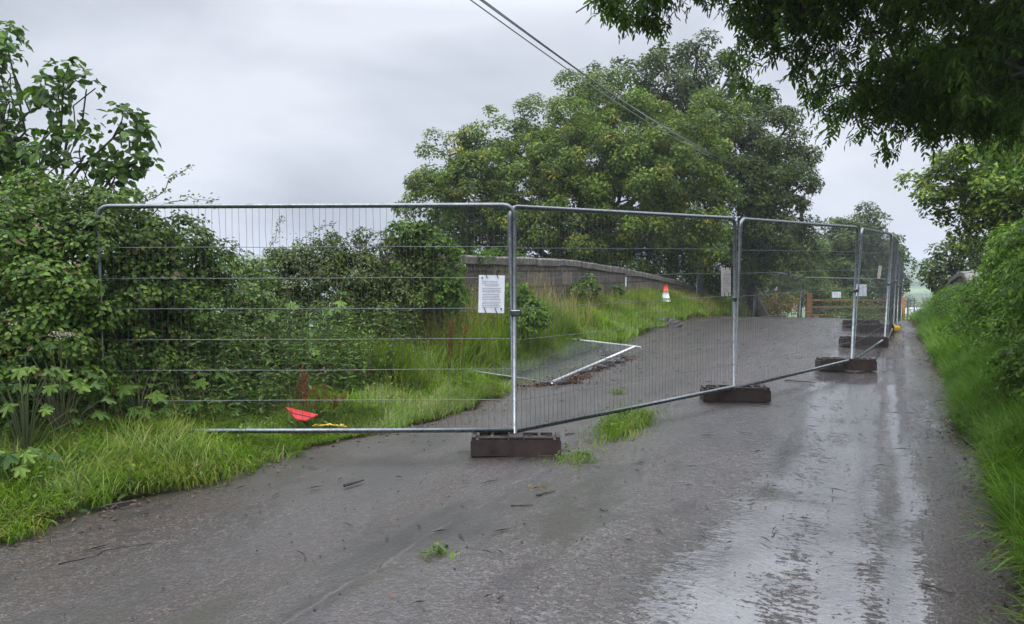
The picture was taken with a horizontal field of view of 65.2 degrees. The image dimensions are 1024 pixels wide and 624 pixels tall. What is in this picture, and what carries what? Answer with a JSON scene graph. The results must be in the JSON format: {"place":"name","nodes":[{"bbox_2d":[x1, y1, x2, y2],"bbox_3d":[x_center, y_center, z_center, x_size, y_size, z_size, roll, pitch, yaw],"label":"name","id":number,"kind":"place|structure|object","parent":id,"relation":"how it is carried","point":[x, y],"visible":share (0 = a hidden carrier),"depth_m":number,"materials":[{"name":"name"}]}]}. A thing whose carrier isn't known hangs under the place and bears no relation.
{"place":"outdoors","nodes":[
{"label":"outdoors","id":0,"kind":"place"},
{"bbox_2d":[0,253,1022,556],"bbox_3d":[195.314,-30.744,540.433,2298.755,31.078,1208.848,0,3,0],"label":"ground","id":1,"kind":"structure","parent":0,"point":[918,293],"depth_m":12.42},
{"bbox_2d":[0,440,64,486],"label":"burdock","id":2,"kind":"object","parent":1,"relation":"on","point":[30,453],"visible":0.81,"depth_m":5.42,"materials":[{"name":"green plant"}]},
{"bbox_2d":[0,356,83,453],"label":"hogweed","id":3,"kind":"object","parent":1,"relation":"on","point":[7,408],"visible":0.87,"depth_m":5.92,"materials":[{"name":"green plant"}]},
{"bbox_2d":[3,329,116,446],"bbox_3d":[-3.474,0.641,6.249,0.678,1.013,0.736,0,3,0],"label":"hogweed","id":4,"kind":"object","parent":1,"relation":"on","point":[80,385],"visible":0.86,"depth_m":6.20,"materials":[{"name":"green plant"}]},
{"bbox_2d":[0,20,164,207],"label":"hazel tree","id":5,"kind":"object","parent":1,"relation":"on","point":[13,150],"visible":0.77,"depth_m":7.85,"materials":[{"name":"green plant"}]},
{"bbox_2d":[104,375,187,425],"bbox_3d":[-3.227,0.818,6.965,0.679,0.551,0.611,0,3,0],"label":"burdock","id":6,"kind":"object","parent":1,"relation":"on","point":[126,390],"visible":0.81,"depth_m":6.88,"materials":[{"name":"green plant"}]},
{"bbox_2d":[0,164,336,443],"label":"ivy hedge","id":7,"kind":"object","parent":1,"relation":"on","point":[47,235],"visible":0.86,"depth_m":7.09,"materials":[{"name":"green plant"}]},
{"bbox_2d":[142,368,231,422],"bbox_3d":[-2.963,0.799,7.393,0.699,0.582,0.662,2,4,32],"label":"burdock","id":8,"kind":"object","parent":1,"relation":"on","point":[218,376],"visible":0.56,"depth_m":7.32,"materials":[{"name":"green plant"}]},
{"bbox_2d":[218,254,270,284],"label":"valley tree","id":9,"kind":"object","parent":1,"relation":"on","point":[260,259],"visible":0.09,"depth_m":259.10,"materials":[{"name":"green plant"}]},
{"bbox_2d":[259,280,325,377],"bbox_3d":[-2.487,0.300,9.020,0.788,1.329,0.709,0,3,0],"label":"hogweed","id":10,"kind":"object","parent":1,"relation":"on","point":[271,315],"visible":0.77,"depth_m":8.96,"materials":[{"name":"green plant"}]},
{"bbox_2d":[95,203,520,432],"bbox_3d":[-1.723,0.105,6.813,3.596,2.050,0.060,0,3,0],"label":"barrier","id":11,"kind":"object","parent":1,"relation":"on","point":[515,312],"visible":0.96,"depth_m":6.81,"materials":[{"name":"metal"}]},
{"bbox_2d":[478,273,504,312],"bbox_3d":[-0.173,-0.160,6.745,0.225,0.346,0.028,0,3,0],"label":"notice","id":12,"kind":"object","parent":11,"relation":"attached to","point":[491,293],"visible":1,"depth_m":6.75,"materials":[{"name":"paper"}]},
{"bbox_2d":[284,366,335,427],"bbox_3d":[-1.908,0.876,7.659,0.526,0.717,0.465,0,3,0],"label":"dock plant","id":13,"kind":"object","parent":1,"relation":"on","point":[310,406],"visible":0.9,"depth_m":7.68,"materials":[{"name":"brown plant"}]},
{"bbox_2d":[312,423,346,426],"bbox_3d":[-1.615,1.002,7.085,0.314,0.026,0.059,0,3,0],"label":"yellow strip","id":14,"kind":"object","parent":1,"relation":"on","point":[330,425],"visible":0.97,"depth_m":7.07,"materials":[{"name":"plastic"}]},
{"bbox_2d":[317,273,348,355],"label":"hogweed","id":15,"kind":"object","parent":1,"relation":"on","point":[339,303],"visible":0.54,"depth_m":9.79,"materials":[{"name":"green plant"}]},
{"bbox_2d":[28,263,741,449],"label":"dry grass","id":16,"kind":"structure","parent":1,"relation":"on","point":[572,307],"depth_m":12.16,"materials":[{"name":"plant"}]},
{"bbox_2d":[0,285,772,546],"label":"verge grass","id":17,"kind":"structure","parent":1,"relation":"on","point":[196,454],"depth_m":7.48,"materials":[{"name":"green plant"}]},
{"bbox_2d":[285,407,317,420],"bbox_3d":[-2.015,0.944,7.402,0.563,0.046,0.220,2,4,38],"label":"red sign","id":18,"kind":"object","parent":17,"relation":"on","point":[296,414],"visible":1,"depth_m":7.36,"materials":[{"name":"plastic"}]},
{"bbox_2d":[311,384,350,416],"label":"dock plant","id":19,"kind":"object","parent":17,"relation":"on","point":[333,397],"visible":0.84,"depth_m":8.03,"materials":[{"name":"green plant"}]},
{"bbox_2d":[242,220,473,346],"bbox_3d":[-2.087,-0.359,10.861,3.174,1.773,1.347,-1,3,-24],"label":"bramble bush","id":20,"kind":"object","parent":17,"relation":"on","point":[376,263],"visible":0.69,"depth_m":10.73,"materials":[{"name":"green plant"}]},
{"bbox_2d":[383,217,472,331],"bbox_3d":[-1.165,-0.501,11.044,1.320,1.623,0.628,1,3,23],"label":"ivy bush","id":21,"kind":"object","parent":17,"relation":"on","point":[446,284],"visible":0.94,"depth_m":10.91,"materials":[{"name":"green plant"}]},
{"bbox_2d":[504,282,553,337],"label":"elder bush","id":22,"kind":"object","parent":17,"relation":"on","point":[538,316],"visible":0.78,"depth_m":12.33,"materials":[{"name":"green plant"}]},
{"bbox_2d":[565,271,626,301],"bbox_3d":[1.906,-0.598,18.116,0.525,0.661,3.434,1,3,24],"label":"ivy patch","id":23,"kind":"object","parent":17,"relation":"on","point":[589,282],"visible":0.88,"depth_m":17.70,"materials":[{"name":"green plant"}]},
{"bbox_2d":[433,319,469,372],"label":"dock plant","id":24,"kind":"object","parent":1,"relation":"on","point":[450,341],"visible":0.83,"depth_m":10.60,"materials":[{"name":"brown plant"}]},
{"bbox_2d":[0,270,1023,513],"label":"undergrowth","id":25,"kind":"object","parent":1,"relation":"on","point":[259,378],"depth_m":8.35,"materials":[{"name":"green plant"}]},
{"bbox_2d":[379,253,702,333],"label":"stone parapet","id":26,"kind":"structure","parent":1,"relation":"on","point":[473,264],"depth_m":16.57,"materials":[{"name":"grey stone"}]},
{"bbox_2d":[470,244,526,265],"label":"bush","id":27,"kind":"object","parent":26,"relation":"on","point":[488,255],"depth_m":13.36,"materials":[{"name":"green plant"}]},
{"bbox_2d":[464,337,641,383],"bbox_3d":[0.476,0.649,12.287,2.050,0.058,3.686,6,8,25],"label":"barrier","id":28,"kind":"object","parent":1,"relation":"on","point":[631,347],"visible":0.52,"depth_m":11.94,"materials":[{"name":"metal"}]},
{"bbox_2d":[518,351,626,386],"bbox_3d":[1.120,0.864,12.070,0.947,0.184,4.199,2,4,29],"label":"asphalt rubble","id":29,"kind":"object","parent":1,"relation":"on","point":[612,360],"visible":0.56,"depth_m":12.09,"materials":[{"name":"grey asphalt"}]},
{"bbox_2d":[391,66,754,291],"bbox_3d":[2.190,-4.036,27.175,12.551,9.272,6.461,0,3,0],"label":"oak tree","id":30,"kind":"object","parent":1,"relation":"on","point":[627,166],"visible":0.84,"depth_m":25.96,"materials":[{"name":"green plant"}]},
{"bbox_2d":[477,235,727,297],"bbox_3d":[4.313,-1.127,27.680,11.233,3.054,3.601,-2,4,-32],"label":"understorey shrub","id":31,"kind":"object","parent":1,"relation":"on","point":[682,268],"visible":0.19,"depth_m":26.55,"materials":[{"name":"green plant"}]},
{"bbox_2d":[662,283,671,302],"bbox_3d":[4.324,-0.540,22.504,0.320,0.543,0.320,0,3,0],"label":"traffic cone","id":32,"kind":"object","parent":1,"relation":"on","point":[665,292],"visible":0.69,"depth_m":22.44,"materials":[{"name":"plastic"}]},
{"bbox_2d":[569,27,777,279],"bbox_3d":[6.702,-5.305,33.255,8.925,12.185,4.721,-2,4,-29],"label":"oak tree","id":33,"kind":"object","parent":1,"relation":"on","point":[686,87],"visible":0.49,"depth_m":32.30,"materials":[{"name":"green plant"}]},
{"bbox_2d":[696,247,704,295],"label":"barrier","id":34,"kind":"object","parent":1,"relation":"on","point":[698,280],"visible":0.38,"depth_m":26.89,"materials":[{"name":"metal"}]},
{"bbox_2d":[681,95,825,316],"bbox_3d":[8.461,-3.382,28.257,4.739,8.739,4.445,1,3,24],"label":"oak tree","id":35,"kind":"object","parent":1,"relation":"on","point":[762,166],"visible":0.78,"depth_m":27.89,"materials":[{"name":"green plant"}]},
{"bbox_2d":[751,289,801,316],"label":"bush","id":36,"kind":"object","parent":1,"relation":"on","point":[774,305],"visible":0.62,"depth_m":31.06,"materials":[{"name":"green plant"}]},
{"bbox_2d":[755,273,801,316],"bbox_3d":[10.227,-0.475,30.586,0.058,2.050,4.137,3,0,42],"label":"barrier","id":37,"kind":"object","parent":1,"relation":"on","point":[781,291],"visible":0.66,"depth_m":30.88,"materials":[{"name":"metal"}]},
{"bbox_2d":[576,0,1023,170],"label":"ash tree","id":38,"kind":"object","parent":1,"relation":"on","point":[971,83],"visible":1,"depth_m":6.70,"materials":[{"name":"green plant"}]},
{"bbox_2d":[797,202,810,316],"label":"cable pole","id":39,"kind":"object","parent":1,"relation":"on","point":[801,306],"visible":0.1,"depth_m":44.94,"materials":[{"name":"brown wood"}]},
{"bbox_2d":[470,0,721,162],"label":"overhead cable","id":40,"kind":"object","parent":39,"relation":"attached to","point":[574,73],"visible":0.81,"depth_m":15.01,"materials":[{"name":"grey plastic"}]},
{"bbox_2d":[480,0,725,160],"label":"overhead cable","id":41,"kind":"object","parent":39,"relation":"attached to","point":[576,69],"visible":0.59,"depth_m":14.31,"materials":[{"name":"grey plastic"}]},
{"bbox_2d":[483,0,806,199],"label":"overhead cable","id":42,"kind":"object","parent":39,"relation":"attached to","point":[589,77],"visible":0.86,"depth_m":15.43,"materials":[{"name":"grey plastic"}]},
{"bbox_2d":[728,235,880,319],"bbox_3d":[12.831,-1.298,36.951,3.948,5.043,12.731,3,4,45],"label":"bramble thicket","id":43,"kind":"object","parent":1,"relation":"on","point":[815,292],"visible":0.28,"depth_m":38.11,"materials":[{"name":"green plant"}]},
{"bbox_2d":[768,200,912,313],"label":"ash tree","id":44,"kind":"object","parent":1,"relation":"on","point":[865,218],"visible":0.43,"depth_m":42.85,"materials":[{"name":"green plant"}]},
{"bbox_2d":[872,238,922,319],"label":"ash tree","id":45,"kind":"object","parent":1,"relation":"on","point":[908,282],"visible":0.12,"depth_m":45.68,"materials":[{"name":"green plant"}]},
{"bbox_2d":[906,298,912,314],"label":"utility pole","id":46,"kind":"object","parent":1,"relation":"on","point":[907,300],"visible":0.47,"depth_m":110.01,"materials":[{"name":"grey wood"}]},
{"bbox_2d":[903,293,917,307],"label":"valley tree","id":47,"kind":"object","parent":1,"relation":"on","point":[911,304],"visible":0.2,"depth_m":238.70,"materials":[{"name":"green plant"}]},
{"bbox_2d":[905,308,916,318],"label":"farm building","id":48,"kind":"structure","parent":1,"relation":"on","point":[909,311],"depth_m":190.99,"materials":[{"name":"white"}]},
{"bbox_2d":[915,297,932,307],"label":"valley tree","id":49,"kind":"object","parent":1,"relation":"on","point":[917,304],"visible":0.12,"depth_m":229.50,"materials":[{"name":"green plant"}]},
{"bbox_2d":[912,281,938,285],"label":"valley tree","id":50,"kind":"object","parent":1,"relation":"on","point":[919,282],"visible":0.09,"depth_m":420.69,"materials":[{"name":"green plant"}]},
{"bbox_2d":[914,229,986,296],"bbox_3d":[15.311,-0.847,26.675,3.108,4.137,2.416,3,4,40],"label":"sycamore tree","id":51,"kind":"object","parent":1,"relation":"on","point":[973,261],"visible":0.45,"depth_m":26.66,"materials":[{"name":"green plant"}]},
{"bbox_2d":[893,130,1023,255],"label":"oak tree","id":52,"kind":"object","parent":1,"relation":"on","point":[1000,204],"visible":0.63,"depth_m":16.40,"materials":[{"name":"green plant"}]},
{"bbox_2d":[946,271,981,287],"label":"stone parapet","id":53,"kind":"structure","parent":1,"relation":"on","point":[959,276],"depth_m":21.58,"materials":[{"name":"grey stone"}]},
{"bbox_2d":[928,208,1023,404],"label":"hedge","id":54,"kind":"object","parent":1,"relation":"on","point":[999,279],"visible":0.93,"depth_m":9.35,"materials":[{"name":"green plant"}]},
{"bbox_2d":[973,123,1023,181],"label":"field maple","id":55,"kind":"object","parent":1,"relation":"on","point":[1014,171],"visible":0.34,"depth_m":10.20,"materials":[{"name":"green plant"}]},
{"bbox_2d":[0,0,1022,259],"label":"sky","id":56,"kind":"structure","parent":0,"point":[268,101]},
{"bbox_2d":[0,316,1023,623],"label":"road","id":57,"kind":"structure","parent":0,"point":[236,578],"depth_m":5.00,"materials":[{"name":"grey asphalt"}]},
{"bbox_2d":[58,541,151,564],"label":"twig","id":58,"kind":"object","parent":57,"relation":"on","point":[100,552],"visible":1,"depth_m":4.52,"materials":[{"name":"wood"}]},
{"bbox_2d":[100,499,136,509],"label":"twig","id":59,"kind":"object","parent":57,"relation":"on","point":[114,505],"visible":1,"depth_m":5.38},
{"bbox_2d":[343,479,363,486],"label":"twig","id":60,"kind":"object","parent":57,"relation":"on","point":[349,484],"visible":1,"depth_m":5.88,"materials":[{"name":"wood"}]},
{"bbox_2d":[421,539,461,563],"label":"grass tuft","id":61,"kind":"object","parent":57,"relation":"on","point":[444,551],"visible":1,"depth_m":4.41,"materials":[{"name":"green plant"}]},
{"bbox_2d":[2,315,1023,621],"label":"leaf litter","id":62,"kind":"object","parent":57,"relation":"on","point":[574,379],"visible":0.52,"depth_m":7.63,"materials":[{"name":"brown plant"}]},
{"bbox_2d":[471,432,560,455],"bbox_3d":[0.033,1.122,6.821,0.760,0.162,0.235,0,3,0],"label":"ballast block","id":63,"kind":"object","parent":57,"relation":"on","point":[514,444],"depth_m":6.71,"materials":[{"name":"rubber"}]},
{"bbox_2d":[507,205,739,432],"bbox_3d":[1.280,0.029,7.967,3.492,2.050,0.058,-4,5,-42],"label":"barrier","id":64,"kind":"object","parent":63,"relation":"on","point":[613,410],"visible":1,"depth_m":7.77,"materials":[{"name":"metal"}]},
{"bbox_2d":[721,267,730,295],"bbox_3d":[2.398,-0.345,8.940,0.190,0.346,0.028,-3,4,-42],"label":"notice","id":65,"kind":"object","parent":64,"relation":"attached to","point":[725,281],"visible":1,"depth_m":8.94,"materials":[{"name":"paper"}]},
{"bbox_2d":[9,328,1023,623],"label":"grit","id":66,"kind":"object","parent":57,"relation":"on","point":[713,480],"visible":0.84,"depth_m":5.43,"materials":[{"name":"gravel"}]},
{"bbox_2d":[524,481,545,490],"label":"grass tuft","id":67,"kind":"object","parent":57,"relation":"on","point":[529,485],"visible":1,"depth_m":5.76,"materials":[{"name":"plant"}]},
{"bbox_2d":[531,443,613,469],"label":"grass tuft","id":68,"kind":"object","parent":57,"relation":"on","point":[584,454],"visible":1,"depth_m":6.55,"materials":[{"name":"green plant"}]},
{"bbox_2d":[608,389,628,394],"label":"grass tuft","id":69,"kind":"object","parent":57,"relation":"on","point":[618,391],"visible":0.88,"depth_m":9.77,"materials":[{"name":"green plant"}]},
{"bbox_2d":[564,401,680,451],"bbox_3d":[1.145,1.018,7.884,0.785,0.255,2.777,1,3,25],"label":"grass tuft","id":70,"kind":"object","parent":57,"relation":"on","point":[620,423],"visible":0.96,"depth_m":7.67,"materials":[{"name":"green plant"}]},
{"bbox_2d":[658,317,682,327],"bbox_3d":[3.631,0.248,18.913,0.904,0.254,0.672,0,3,0],"label":"soil heap","id":71,"kind":"object","parent":57,"relation":"on","point":[675,322],"visible":0.34,"depth_m":18.74,"materials":[{"name":"soil"}]},
{"bbox_2d":[700,385,770,401],"bbox_3d":[2.567,0.933,9.214,0.760,0.162,0.235,0,3,3],"label":"ballast block","id":72,"kind":"object","parent":57,"relation":"on","point":[754,393],"depth_m":9.10,"materials":[{"name":"rubber"}]},
{"bbox_2d":[735,217,858,386],"bbox_3d":[3.771,-0.129,10.314,0.062,2.050,3.582,5,6,43],"label":"barrier","id":73,"kind":"object","parent":72,"relation":"on","point":[782,222],"visible":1,"depth_m":10.19,"materials":[{"name":"metal"}]},
{"bbox_2d":[732,263,753,316],"bbox_3d":[8.083,-0.620,27.836,0.058,2.050,2.964,2,-1,30],"label":"barrier","id":74,"kind":"object","parent":57,"relation":"on","point":[742,312],"visible":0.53,"depth_m":27.99,"materials":[{"name":"metal"}]},
{"bbox_2d":[785,379,815,382],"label":"twig","id":75,"kind":"object","parent":57,"relation":"on","point":[798,381],"visible":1,"depth_m":10.54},
{"bbox_2d":[815,357,876,370],"bbox_3d":[4.862,0.753,11.658,0.798,0.170,0.247,0,3,5],"label":"ballast block","id":76,"kind":"object","parent":57,"relation":"on","point":[861,364],"depth_m":11.54,"materials":[{"name":"rubber"}]},
{"bbox_2d":[803,277,892,316],"bbox_3d":[13.530,-0.343,32.123,3.736,2.050,0.058,1,3,-3],"label":"barrier","id":77,"kind":"object","parent":57,"relation":"on","point":[813,312],"visible":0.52,"depth_m":32.06,"materials":[{"name":"metal"}]},
{"bbox_2d":[832,292,840,297],"bbox_3d":[12.902,-0.687,31.812,0.360,0.240,0.012,0,3,0],"label":"notice","id":78,"kind":"object","parent":77,"relation":"attached to","point":[834,294],"visible":0.87,"depth_m":31.81,"materials":[{"name":"paper"}]},
{"bbox_2d":[805,293,905,319],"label":"timber gate","id":79,"kind":"structure","parent":57,"relation":"on","point":[807,296],"depth_m":34.97,"materials":[{"name":"brown wood"}]},
{"bbox_2d":[842,320,879,326],"bbox_3d":[8.000,0.262,18.341,0.760,0.162,0.235,0,3,-2],"label":"ballast block","id":80,"kind":"object","parent":57,"relation":"on","point":[847,322],"depth_m":18.23,"materials":[{"name":"rubber"}]},
{"bbox_2d":[839,336,888,346],"bbox_3d":[6.393,0.529,14.550,0.798,0.170,0.247,0,3,3],"label":"ballast block","id":81,"kind":"object","parent":57,"relation":"on","point":[885,343],"depth_m":14.43,"materials":[{"name":"rubber"}]},
{"bbox_2d":[854,228,891,356],"bbox_3d":[5.966,-0.311,13.145,0.058,2.050,3.541,4,6,31],"label":"barrier","id":82,"kind":"object","parent":81,"relation":"on","point":[862,234],"visible":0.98,"depth_m":12.97,"materials":[{"name":"metal"}]},
{"bbox_2d":[856,284,866,295],"bbox_3d":[6.496,-0.405,14.902,0.250,0.220,0.012,-1,3,-11],"label":"notice","id":83,"kind":"object","parent":82,"relation":"attached to","point":[861,291],"visible":0.48,"depth_m":14.91,"materials":[{"name":"paper"}]},
{"bbox_2d":[823,308,907,319],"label":"grass","id":84,"kind":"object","parent":57,"relation":"on","point":[855,315],"visible":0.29,"depth_m":34.00,"materials":[{"name":"green plant"}]},
{"bbox_2d":[823,304,909,320],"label":"gate weeds","id":85,"kind":"object","parent":57,"relation":"on","point":[857,314],"visible":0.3,"depth_m":34.00,"materials":[{"name":"green plant"}]},
{"bbox_2d":[856,324,893,331],"bbox_3d":[7.811,0.338,17.244,0.760,0.162,0.235,0,3,-4],"label":"ballast block","id":86,"kind":"object","parent":57,"relation":"on","point":[869,328],"depth_m":17.13,"materials":[{"name":"rubber"}]},
{"bbox_2d":[887,234,897,338],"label":"barrier","id":87,"kind":"object","parent":86,"relation":"on","point":[892,293],"visible":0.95,"depth_m":16.27,"materials":[{"name":"metal"}]},
{"bbox_2d":[845,287,940,320],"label":"roadside weeds","id":88,"kind":"object","parent":57,"relation":"on","point":[881,307],"visible":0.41,"depth_m":29.95,"materials":[{"name":"green plant"}]},
{"bbox_2d":[892,249,900,323],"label":"barrier","id":89,"kind":"object","parent":57,"relation":"on","point":[897,286],"visible":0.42,"depth_m":20.53,"materials":[{"name":"metal"}]},
{"bbox_2d":[894,325,900,330],"bbox_3d":[8.250,0.335,17.444,0.240,0.135,0.500,0,3,0],"label":"yellow block","id":90,"kind":"object","parent":57,"relation":"on","point":[897,328],"depth_m":17.20,"materials":[{"name":"plastic"}]},
{"bbox_2d":[898,257,903,320],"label":"barrier","id":91,"kind":"object","parent":57,"relation":"on","point":[900,291],"visible":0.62,"depth_m":23.40,"materials":[{"name":"metal"}]},
{"bbox_2d":[921,581,953,592],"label":"twig","id":92,"kind":"object","parent":57,"relation":"on","point":[928,584],"visible":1,"depth_m":3.98,"materials":[{"name":"wood"}]},
{"bbox_2d":[905,282,1023,623],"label":"verge grass","id":93,"kind":"structure","parent":0,"point":[990,424],"depth_m":6.91,"materials":[{"name":"green plant"}]}
]}

